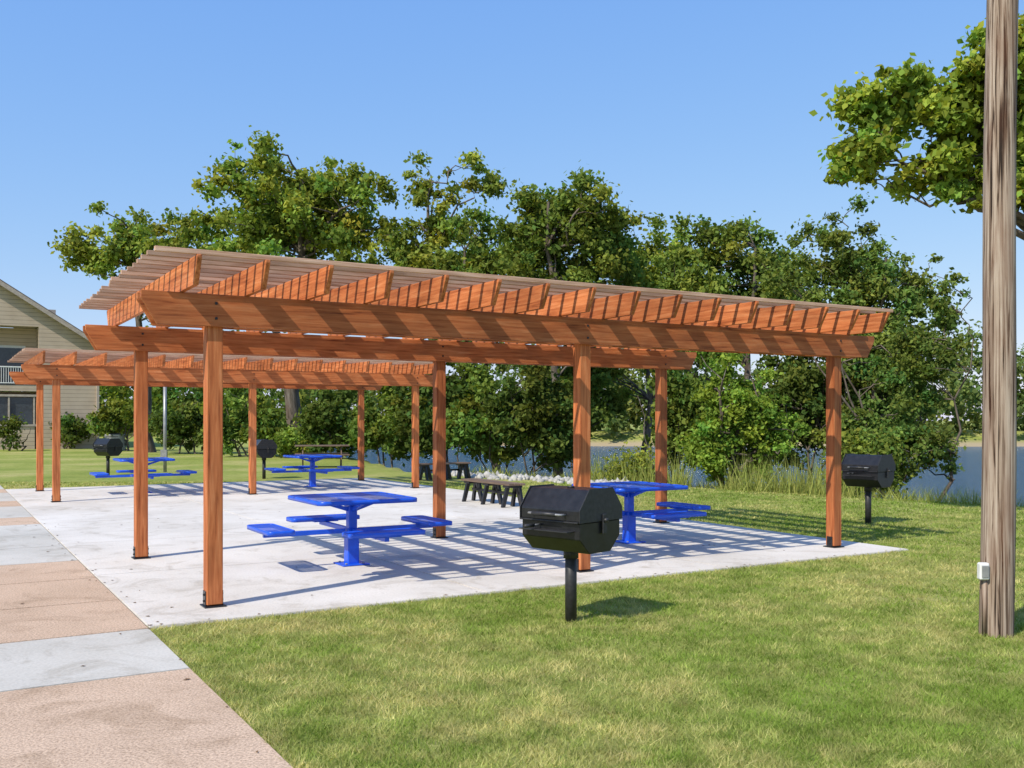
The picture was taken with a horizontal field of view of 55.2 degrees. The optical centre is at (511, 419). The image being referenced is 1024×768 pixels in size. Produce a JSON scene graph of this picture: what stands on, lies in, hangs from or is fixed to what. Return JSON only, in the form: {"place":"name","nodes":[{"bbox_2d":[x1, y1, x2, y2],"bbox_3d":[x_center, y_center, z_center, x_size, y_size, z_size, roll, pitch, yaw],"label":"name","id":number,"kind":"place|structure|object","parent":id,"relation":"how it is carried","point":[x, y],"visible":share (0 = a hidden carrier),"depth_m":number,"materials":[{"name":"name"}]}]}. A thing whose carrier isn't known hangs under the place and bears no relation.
{"place":"outdoors","nodes":[
{"label":"outdoors","id":0,"kind":"place"},
{"bbox_2d":[0,348,23,384],"bbox_3d":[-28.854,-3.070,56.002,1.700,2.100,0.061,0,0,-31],"label":"balcony railing","id":1,"kind":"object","parent":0,"point":[6,354],"depth_m":55.99,"materials":[{"name":"white paint"}]},
{"bbox_2d":[0,385,35,390],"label":"wall","id":2,"kind":"structure","parent":0,"point":[17,387],"depth_m":54.89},
{"bbox_2d":[0,392,35,447],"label":"recess wall","id":3,"kind":"structure","parent":0,"point":[28,393],"depth_m":56.62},
{"bbox_2d":[0,394,35,396],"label":"window frame","id":4,"kind":"object","parent":3,"relation":"in","point":[14,395],"visible":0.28,"depth_m":54.80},
{"bbox_2d":[8,397,9,419],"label":"window mullion","id":5,"kind":"structure","parent":4,"relation":"attached to","point":[8,408],"depth_m":54.63},
{"bbox_2d":[33,397,34,423],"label":"window mullion","id":6,"kind":"structure","parent":4,"relation":"attached to","point":[33,410],"depth_m":55.27},
{"bbox_2d":[0,285,38,326],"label":"wall","id":7,"kind":"structure","parent":0,"point":[15,310],"depth_m":54.83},
{"bbox_2d":[0,325,35,328],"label":"ceiling","id":8,"kind":"structure","parent":7,"relation":"attached to","point":[18,327],"depth_m":56.05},
{"bbox_2d":[0,279,83,332],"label":"roof slope","id":9,"kind":"structure","parent":0,"point":[40,305],"depth_m":55.16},
{"bbox_2d":[0,280,88,340],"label":"rake board","id":10,"kind":"object","parent":9,"relation":"attached to","point":[41,308],"visible":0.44,"depth_m":55.04,"materials":[{"name":"beige wood"}]},
{"bbox_2d":[0,485,188,691],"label":"sidewalk","id":11,"kind":"structure","parent":0,"point":[42,663],"depth_m":6.90,"materials":[{"name":"concrete"}]},
{"bbox_2d":[0,489,292,767],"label":"aggregate sidewalk","id":12,"kind":"structure","parent":0,"point":[171,719],"depth_m":5.52,"materials":[{"name":"beige concrete"}]},
{"bbox_2d":[0,421,1023,767],"bbox_3d":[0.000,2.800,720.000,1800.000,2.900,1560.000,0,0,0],"label":"ground","id":13,"kind":"structure","parent":0,"point":[76,465],"depth_m":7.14,"materials":[{"name":"green plant"}]},
{"bbox_2d":[0,412,30,450],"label":"shrub","id":14,"kind":"object","parent":13,"relation":"on","point":[13,423],"visible":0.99,"depth_m":51.85,"materials":[{"name":"green plant"}]},
{"bbox_2d":[0,427,34,449],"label":"wall","id":15,"kind":"structure","parent":13,"relation":"on","point":[29,442],"depth_m":55.11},
{"bbox_2d":[0,397,32,423],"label":"window glass","id":16,"kind":"object","parent":15,"relation":"on","point":[23,405],"visible":0.9,"depth_m":55.00,"materials":[{"name":"grey glass"}]},
{"bbox_2d":[38,310,95,448],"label":"wall","id":17,"kind":"structure","parent":13,"relation":"on","point":[79,401],"depth_m":56.10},
{"bbox_2d":[36,328,37,347],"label":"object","id":18,"kind":"object","parent":17,"relation":"attached to","point":[37,338],"visible":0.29,"depth_m":56.15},
{"bbox_2d":[96,386,98,437],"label":"corner board","id":19,"kind":"object","parent":17,"relation":"attached to","point":[97,397],"visible":0.16,"depth_m":56.89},
{"bbox_2d":[48,412,99,448],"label":"shrub","id":20,"kind":"object","parent":13,"relation":"on","point":[69,423],"visible":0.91,"depth_m":55.64,"materials":[{"name":"green plant"}]},
{"bbox_2d":[20,504,143,623],"bbox_3d":[-4.308,1.642,17.224,11.082,0.001,17.784,0,0,-31],"label":"slab joint bed","id":21,"kind":"object","parent":13,"relation":"on","point":[86,568],"visible":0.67,"depth_m":10.09,"materials":[{"name":"grey concrete"}]},
{"bbox_2d":[92,438,122,474],"bbox_3d":[-11.999,1.110,28.923,0.700,1.141,0.743,0,0,30],"label":"barbecue grill","id":22,"kind":"object","parent":13,"relation":"on","point":[107,447],"visible":0.97,"depth_m":28.84,"materials":[{"name":"black paint"}]},
{"bbox_2d":[105,433,124,449],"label":"air conditioner","id":23,"kind":"object","parent":13,"relation":"on","point":[115,435],"visible":0.45,"depth_m":51.68,"materials":[{"name":"grey metal"}]},
{"bbox_2d":[85,396,153,450],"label":"shrub","id":24,"kind":"object","parent":13,"relation":"on","point":[107,420],"visible":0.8,"depth_m":51.61,"materials":[{"name":"green plant"}]},
{"bbox_2d":[47,200,212,452],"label":"cottonwood tree","id":25,"kind":"object","parent":13,"relation":"on","point":[131,243],"visible":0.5,"depth_m":49.49,"materials":[{"name":"green plant"}]},
{"bbox_2d":[160,387,167,471],"bbox_3d":[-10.976,0.269,30.965,0.200,2.828,0.200,0,0,0],"label":"metal post","id":26,"kind":"object","parent":13,"relation":"on","point":[164,452],"visible":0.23,"depth_m":30.96,"materials":[{"name":"grey metal"}]},
{"bbox_2d":[0,324,338,434],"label":"distant trees","id":27,"kind":"object","parent":13,"relation":"on","point":[157,395],"visible":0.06,"depth_m":97.00,"materials":[{"name":"green plant"}]},
{"bbox_2d":[148,387,226,453],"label":"shrub","id":28,"kind":"object","parent":13,"relation":"on","point":[181,428],"visible":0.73,"depth_m":47.23,"materials":[{"name":"green plant"}]},
{"bbox_2d":[191,388,294,456],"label":"shrub","id":29,"kind":"object","parent":13,"relation":"on","point":[236,423],"visible":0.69,"depth_m":43.56,"materials":[{"name":"green plant"}]},
{"bbox_2d":[247,439,276,478],"bbox_3d":[-7.036,1.110,27.456,0.743,1.141,0.700,0,0,-30],"label":"barbecue grill","id":30,"kind":"object","parent":13,"relation":"on","point":[265,448],"visible":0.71,"depth_m":27.26,"materials":[{"name":"black paint"}]},
{"bbox_2d":[169,125,423,455],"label":"cottonwood tree","id":31,"kind":"object","parent":13,"relation":"on","point":[275,218],"visible":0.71,"depth_m":43.60,"materials":[{"name":"green plant"}]},
{"bbox_2d":[266,421,334,457],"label":"shrub","id":32,"kind":"object","parent":13,"relation":"on","point":[285,443],"visible":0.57,"depth_m":42.37,"materials":[{"name":"green plant"}]},
{"bbox_2d":[294,445,349,465],"bbox_3d":[-6.592,1.250,34.000,1.850,0.760,1.680,0,0,-11],"label":"wooden picnic table","id":33,"kind":"object","parent":13,"relation":"on","point":[340,453],"visible":0.72,"depth_m":33.64,"materials":[{"name":"brown wood"}]},
{"bbox_2d":[292,389,385,458],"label":"shrub","id":34,"kind":"object","parent":13,"relation":"on","point":[331,413],"visible":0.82,"depth_m":41.39,"materials":[{"name":"green plant"}]},
{"bbox_2d":[335,386,411,467],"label":"shrub","id":35,"kind":"object","parent":13,"relation":"on","point":[378,432],"visible":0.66,"depth_m":39.57,"materials":[{"name":"green plant"}]},
{"bbox_2d":[386,363,474,471],"bbox_3d":[-2.821,0.747,37.849,4.208,6.484,3.620,0,0,0],"label":"shrub","id":36,"kind":"object","parent":13,"relation":"on","point":[404,416],"visible":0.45,"depth_m":37.54,"materials":[{"name":"green plant"}]},
{"bbox_2d":[356,147,510,461],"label":"elm tree","id":37,"kind":"object","parent":13,"relation":"on","point":[439,234],"visible":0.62,"depth_m":42.59,"materials":[{"name":"green plant"}]},
{"bbox_2d":[419,462,470,479],"bbox_3d":[-1.901,1.404,27.000,1.698,0.448,0.479,0,0,-36],"label":"park bench","id":38,"kind":"object","parent":13,"relation":"on","point":[425,467],"visible":0.7,"depth_m":26.97,"materials":[{"name":"brown wood"}]},
{"bbox_2d":[5,478,907,628],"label":"concrete slab","id":39,"kind":"structure","parent":13,"relation":"on","point":[92,528],"depth_m":12.24,"materials":[{"name":"grey concrete"}]},
{"bbox_2d":[90,457,196,492],"bbox_3d":[-8.257,1.245,21.977,2.160,0.764,2.160,0,0,-31],"label":"picnic table","id":40,"kind":"object","parent":39,"relation":"on","point":[150,475],"visible":0.69,"depth_m":21.75,"materials":[{"name":"blue metal"}]},
{"bbox_2d":[7,348,432,501],"bbox_3d":[-6.521,0.128,22.899,9.112,3.003,4.732,0,0,-31],"label":"pergola","id":41,"kind":"object","parent":39,"relation":"on","point":[95,368],"visible":0.89,"depth_m":21.75,"materials":[{"name":"brown wood"}]},
{"bbox_2d":[264,454,359,486],"bbox_3d":[-4.882,1.245,23.973,2.160,0.764,2.160,0,0,-31],"label":"picnic table","id":42,"kind":"object","parent":39,"relation":"on","point":[312,460],"visible":1,"depth_m":23.89,"materials":[{"name":"blue metal"}]},
{"bbox_2d":[247,492,451,566],"bbox_3d":[-1.813,1.245,11.077,2.160,0.764,2.160,0,0,-31],"label":"picnic table","id":43,"kind":"object","parent":39,"relation":"on","point":[352,533],"visible":1,"depth_m":10.99,"materials":[{"name":"blue metal"}]},
{"bbox_2d":[79,245,892,608],"bbox_3d":[-0.085,0.127,11.995,9.130,3.004,4.739,0,0,-31],"label":"pergola","id":44,"kind":"object","parent":39,"relation":"on","point":[495,319],"visible":0.94,"depth_m":10.51,"materials":[{"name":"brown wood"}]},
{"bbox_2d":[461,478,524,507],"bbox_3d":[-0.388,1.404,19.000,0.478,0.448,1.998,0,0,-31],"label":"park bench","id":45,"kind":"object","parent":39,"relation":"on","point":[497,484],"visible":0.98,"depth_m":18.89,"materials":[{"name":"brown wood"}]},
{"bbox_2d":[572,481,710,543],"bbox_3d":[1.562,1.245,13.072,2.160,0.764,2.160,0,0,-31],"label":"picnic table","id":46,"kind":"object","parent":39,"relation":"on","point":[632,491],"visible":0.68,"depth_m":13.00,"materials":[{"name":"blue metal"}]},
{"bbox_2d":[432,363,527,473],"bbox_3d":[-1.011,0.765,36.041,3.379,6.355,3.394,0,0,26],"label":"shrub","id":47,"kind":"object","parent":13,"relation":"on","point":[463,423],"visible":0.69,"depth_m":35.59,"materials":[{"name":"green plant"}]},
{"bbox_2d":[422,199,572,473],"bbox_3d":[-1.099,-2.130,39.847,5.812,13.458,6.190,0,0,-44],"label":"elm tree","id":48,"kind":"object","parent":13,"relation":"on","point":[477,258],"visible":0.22,"depth_m":39.55,"materials":[{"name":"green plant"}]},
{"bbox_2d":[3,318,1023,445],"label":"distant trees","id":49,"kind":"object","parent":13,"relation":"on","point":[969,394],"visible":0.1,"depth_m":117.69,"materials":[{"name":"green plant"}]},
{"bbox_2d":[476,364,602,476],"bbox_3d":[0.838,0.491,32.892,3.690,6.168,3.250,0,0,-34],"label":"shrub","id":50,"kind":"object","parent":13,"relation":"on","point":[525,416],"visible":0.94,"depth_m":32.41,"materials":[{"name":"green plant"}]},
{"bbox_2d":[451,469,628,486],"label":"riprap rocks","id":51,"kind":"object","parent":13,"relation":"on","point":[518,477],"visible":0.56,"depth_m":26.88,"materials":[{"name":"stone"}]},
{"bbox_2d":[519,484,621,622],"bbox_3d":[0.424,1.110,7.964,0.700,1.141,0.743,0,0,42],"label":"barbecue grill","id":52,"kind":"object","parent":13,"relation":"on","point":[571,522],"visible":0.95,"depth_m":7.85,"materials":[{"name":"black paint"}]},
{"bbox_2d":[489,166,661,476],"bbox_3d":[2.119,-2.359,34.986,6.446,13.517,4.601,0,0,9],"label":"elm tree","id":53,"kind":"object","parent":13,"relation":"on","point":[554,227],"visible":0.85,"depth_m":34.24,"materials":[{"name":"green plant"}]},
{"bbox_2d":[547,345,633,476],"bbox_3d":[2.786,0.468,37.011,3.606,8.191,2.812,0,0,0],"label":"shrub","id":54,"kind":"object","parent":13,"relation":"on","point":[610,403],"visible":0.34,"depth_m":36.64,"materials":[{"name":"green plant"}]},
{"bbox_2d":[590,435,670,480],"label":"shrub","id":55,"kind":"object","parent":13,"relation":"on","point":[636,457],"visible":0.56,"depth_m":25.80,"materials":[{"name":"green plant"}]},
{"bbox_2d":[595,210,730,455],"bbox_3d":[5.579,-1.703,38.018,6.500,12.583,4.700,0,0,0],"label":"elm tree","id":56,"kind":"object","parent":13,"relation":"on","point":[651,255],"visible":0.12,"depth_m":37.83,"materials":[{"name":"green plant"}]},
{"bbox_2d":[637,368,710,479],"bbox_3d":[5.388,1.187,31.141,2.494,6.241,2.679,0,0,42],"label":"shrub","id":57,"kind":"object","parent":13,"relation":"on","point":[682,409],"visible":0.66,"depth_m":30.66,"materials":[{"name":"green plant"}]},
{"bbox_2d":[590,447,863,497],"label":"reeds","id":58,"kind":"object","parent":13,"relation":"on","point":[818,488],"visible":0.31,"depth_m":22.95,"materials":[{"name":"green plant"}]},
{"bbox_2d":[647,211,822,479],"bbox_3d":[7.343,-1.104,32.028,6.150,11.408,4.015,0,0,0],"label":"elm tree","id":59,"kind":"object","parent":13,"relation":"on","point":[729,239],"visible":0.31,"depth_m":31.44,"materials":[{"name":"green plant"}]},
{"bbox_2d":[667,351,813,488],"bbox_3d":[5.838,0.203,24.997,3.759,4.533,2.249,0,0,0],"label":"bush","id":60,"kind":"object","parent":13,"relation":"on","point":[741,413],"visible":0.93,"depth_m":24.64,"materials":[{"name":"green plant"}]},
{"bbox_2d":[469,464,1023,506],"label":"shore grass","id":61,"kind":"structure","parent":13,"relation":"on","point":[953,498],"depth_m":21.10,"materials":[{"name":"green plant"}]},
{"bbox_2d":[752,354,848,485],"bbox_3d":[8.000,0.927,27.122,2.946,5.951,2.796,0,0,44],"label":"shrub","id":62,"kind":"object","parent":13,"relation":"on","point":[794,386],"visible":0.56,"depth_m":26.62,"materials":[{"name":"green plant"}]},
{"bbox_2d":[740,192,969,495],"bbox_3d":[9.383,-0.951,27.099,6.048,10.544,3.791,0,0,0],"label":"willow tree","id":63,"kind":"object","parent":13,"relation":"on","point":[870,284],"visible":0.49,"depth_m":26.60,"materials":[{"name":"green plant"}]},
{"bbox_2d":[841,453,895,523],"bbox_3d":[5.604,1.110,15.541,0.743,1.141,0.700,0,0,-42],"label":"barbecue grill","id":64,"kind":"object","parent":13,"relation":"on","point":[867,472],"visible":0.94,"depth_m":15.43,"materials":[{"name":"black paint"}]},
{"bbox_2d":[804,415,933,500],"bbox_3d":[8.141,1.169,22.481,2.693,2.548,2.404,0,0,-41],"label":"shrub","id":65,"kind":"object","parent":13,"relation":"on","point":[876,445],"visible":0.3,"depth_m":22.27,"materials":[{"name":"green plant"}]},
{"bbox_2d":[813,277,978,500],"bbox_3d":[9.252,0.018,23.843,3.356,7.076,3.244,0,0,40],"label":"willow tree","id":66,"kind":"object","parent":13,"relation":"on","point":[905,341],"visible":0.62,"depth_m":23.66,"materials":[{"name":"green plant"}]},
{"bbox_2d":[808,13,1023,239],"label":"cottonwood tree","id":67,"kind":"object","parent":13,"relation":"on","point":[950,115],"visible":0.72,"depth_m":14.70,"materials":[{"name":"green plant"}]},
{"bbox_2d":[977,0,1018,637],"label":"utility pole","id":68,"kind":"object","parent":13,"relation":"on","point":[996,570],"visible":0.96,"depth_m":7.44,"materials":[{"name":"brown wood"}]},
{"bbox_2d":[0,0,1023,420],"label":"sky","id":69,"kind":"structure","parent":0,"point":[691,107],"materials":[{"name":"blue"}]},
{"bbox_2d":[327,445,1023,506],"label":"lake","id":70,"kind":"structure","parent":0,"point":[970,460],"depth_m":62.51,"materials":[{"name":"blue liquid"}]},
{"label":"balcony floor","id":71,"kind":"structure","parent":0,"visible":0},
{"bbox_2d":[0,328,35,347],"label":"recess wall","id":72,"kind":"structure","parent":71,"relation":"on","point":[18,337],"depth_m":56.34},
{"bbox_2d":[0,345,25,347],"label":"door frame","id":73,"kind":"object","parent":72,"relation":"attached to","point":[6,346],"visible":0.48,"depth_m":56.10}
]}

